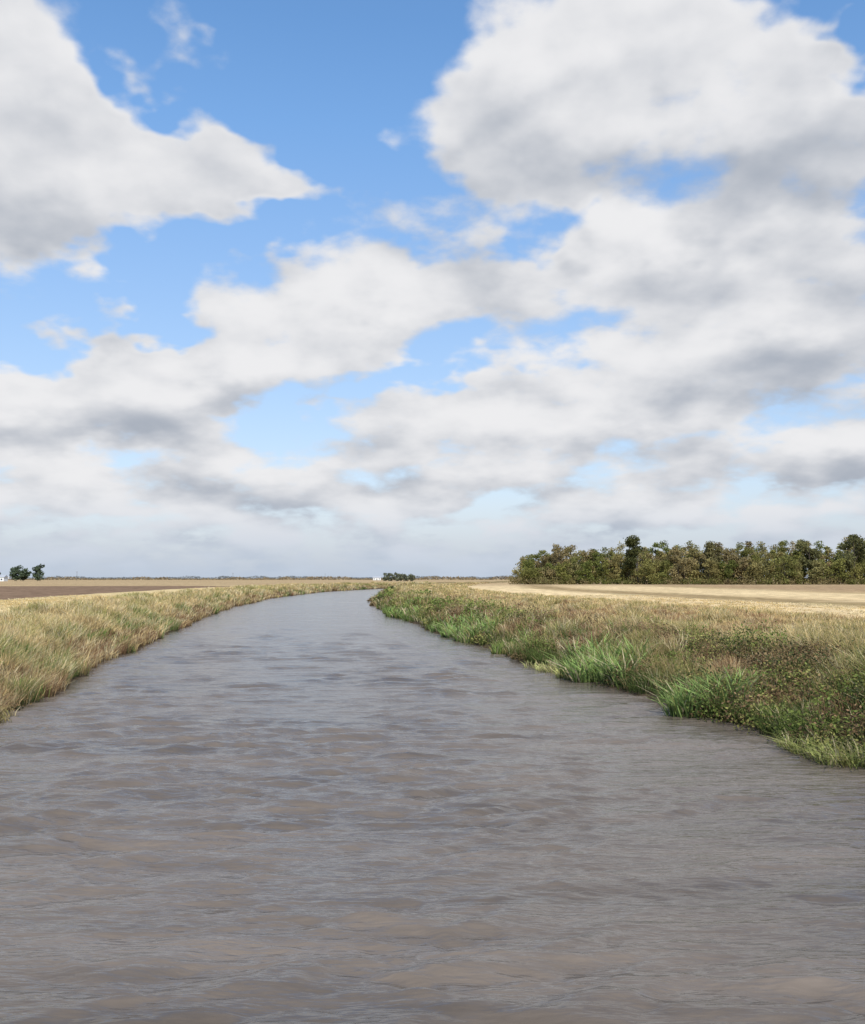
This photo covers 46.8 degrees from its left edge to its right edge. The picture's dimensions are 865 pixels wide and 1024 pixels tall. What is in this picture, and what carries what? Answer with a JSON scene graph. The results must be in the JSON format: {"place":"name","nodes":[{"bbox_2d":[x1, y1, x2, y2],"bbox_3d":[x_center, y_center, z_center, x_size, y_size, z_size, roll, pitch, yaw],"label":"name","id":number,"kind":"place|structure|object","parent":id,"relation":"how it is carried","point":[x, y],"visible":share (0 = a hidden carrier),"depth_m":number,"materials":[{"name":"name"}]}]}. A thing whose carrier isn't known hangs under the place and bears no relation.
{"place":"outdoors","nodes":[
{"label":"outdoors","id":0,"kind":"place"},
{"bbox_2d":[0,577,7,580],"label":"walls","id":1,"kind":"structure","parent":0,"point":[4,578],"depth_m":830.61,"materials":[{"name":"white paint"}]},
{"bbox_2d":[0,589,864,1023],"bbox_3d":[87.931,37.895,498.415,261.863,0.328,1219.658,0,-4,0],"label":"water","id":2,"kind":"structure","parent":0,"point":[342,807],"depth_m":18.62,"materials":[{"name":"grey liquid"}]},
{"bbox_2d":[428,609,510,643],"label":"water plant","id":3,"kind":"object","parent":2,"relation":"in","point":[458,633],"visible":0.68,"depth_m":79.34,"materials":[{"name":"green plant"}]},
{"bbox_2d":[487,624,547,654],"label":"water plant","id":4,"kind":"object","parent":2,"relation":"in","point":[499,649],"visible":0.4,"depth_m":65.27,"materials":[{"name":"green plant"}]},
{"bbox_2d":[520,661,590,679],"bbox_3d":[6.969,8.140,52.221,3.152,0.841,9.864,1,-4,-8],"label":"water plant","id":5,"kind":"object","parent":2,"relation":"in","point":[555,670],"visible":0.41,"depth_m":52.95,"materials":[{"name":"green plant"}]},
{"bbox_2d":[542,630,661,686],"bbox_3d":[8.640,7.124,49.504,6.279,2.511,11.829,0,-4,0],"label":"water plant","id":6,"kind":"object","parent":2,"relation":"in","point":[599,666],"visible":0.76,"depth_m":48.03,"materials":[{"name":"green plant"}]},
{"bbox_2d":[638,663,769,717],"bbox_3d":[10.366,6.571,37.080,5.096,1.976,5.484,-2,-4,29],"label":"water plant","id":7,"kind":"object","parent":2,"relation":"in","point":[680,709],"visible":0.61,"depth_m":36.04,"materials":[{"name":"green plant"}]},
{"bbox_2d":[0,578,864,766],"bbox_3d":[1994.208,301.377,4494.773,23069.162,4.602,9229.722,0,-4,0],"label":"ground","id":8,"kind":"structure","parent":0,"point":[843,594],"depth_m":218.21,"materials":[{"name":"soil"}]},
{"bbox_2d":[0,690,20,722],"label":"water plant","id":9,"kind":"object","parent":8,"relation":"on","point":[3,713],"visible":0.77,"depth_m":35.37,"materials":[{"name":"beige plant"}]},
{"bbox_2d":[9,565,22,580],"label":"oak tree","id":10,"kind":"object","parent":8,"relation":"on","point":[14,572],"visible":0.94,"depth_m":854.39,"materials":[{"name":"green plant"}]},
{"bbox_2d":[18,568,32,579],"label":"oak tree","id":11,"kind":"object","parent":8,"relation":"on","point":[24,574],"visible":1,"depth_m":842.40,"materials":[{"name":"green plant"}]},
{"bbox_2d":[32,564,44,580],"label":"oak tree","id":12,"kind":"object","parent":8,"relation":"on","point":[37,575],"visible":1,"depth_m":847.99,"materials":[{"name":"green plant"}]},
{"bbox_2d":[94,623,135,652],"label":"water plant","id":13,"kind":"object","parent":8,"relation":"on","point":[105,632],"visible":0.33,"depth_m":66.47,"materials":[{"name":"green plant"}]},
{"bbox_2d":[0,581,437,714],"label":"bank grass","id":14,"kind":"structure","parent":8,"relation":"on","point":[38,656],"depth_m":67.65,"materials":[{"name":"beige plant"}]},
{"bbox_2d":[382,572,415,580],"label":"tree clump","id":15,"kind":"object","parent":8,"relation":"on","point":[405,577],"visible":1,"depth_m":895.35,"materials":[{"name":"green plant"}]},
{"bbox_2d":[8,575,807,579],"bbox_3d":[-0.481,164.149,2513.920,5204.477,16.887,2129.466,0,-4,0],"label":"distant tree belt","id":16,"kind":"object","parent":8,"relation":"on","point":[260,578],"visible":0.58,"depth_m":1499.28,"materials":[{"name":"green plant"}]},
{"bbox_2d":[384,596,433,620],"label":"water plant","id":17,"kind":"object","parent":8,"relation":"on","point":[392,612],"visible":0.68,"depth_m":124.65,"materials":[{"name":"green plant"}]},
{"bbox_2d":[367,586,864,764],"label":"bank weeds","id":18,"kind":"object","parent":8,"relation":"on","point":[849,726],"visible":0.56,"depth_m":36.62,"materials":[{"name":"green plant"}]},
{"bbox_2d":[368,582,864,765],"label":"bank grass","id":19,"kind":"structure","parent":8,"relation":"on","point":[828,627],"depth_m":53.81,"materials":[{"name":"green plant"}]},
{"bbox_2d":[623,535,643,583],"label":"tall tree","id":20,"kind":"object","parent":8,"relation":"on","point":[634,551],"visible":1,"depth_m":423.44,"materials":[{"name":"green plant"}]},
{"bbox_2d":[508,537,864,584],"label":"tree line","id":21,"kind":"object","parent":8,"relation":"on","point":[782,566],"visible":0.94,"depth_m":427.72,"materials":[{"name":"green plant"}]},
{"bbox_2d":[702,541,723,570],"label":"tall tree","id":22,"kind":"object","parent":8,"relation":"on","point":[710,552],"visible":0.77,"depth_m":431.51,"materials":[{"name":"green plant"}]},
{"bbox_2d":[795,539,823,584],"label":"tall tree","id":23,"kind":"object","parent":8,"relation":"on","point":[806,560],"visible":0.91,"depth_m":424.36,"materials":[{"name":"green plant"}]},
{"bbox_2d":[764,726,864,769],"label":"water plant","id":24,"kind":"object","parent":8,"relation":"on","point":[836,757],"visible":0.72,"depth_m":27.08,"materials":[{"name":"green plant"}]},
{"bbox_2d":[836,534,864,580],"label":"tall tree","id":25,"kind":"object","parent":8,"relation":"on","point":[852,540],"visible":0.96,"depth_m":419.58,"materials":[{"name":"green plant"}]},
{"bbox_2d":[0,0,864,577],"label":"sky","id":26,"kind":"structure","parent":0,"point":[334,288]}
]}

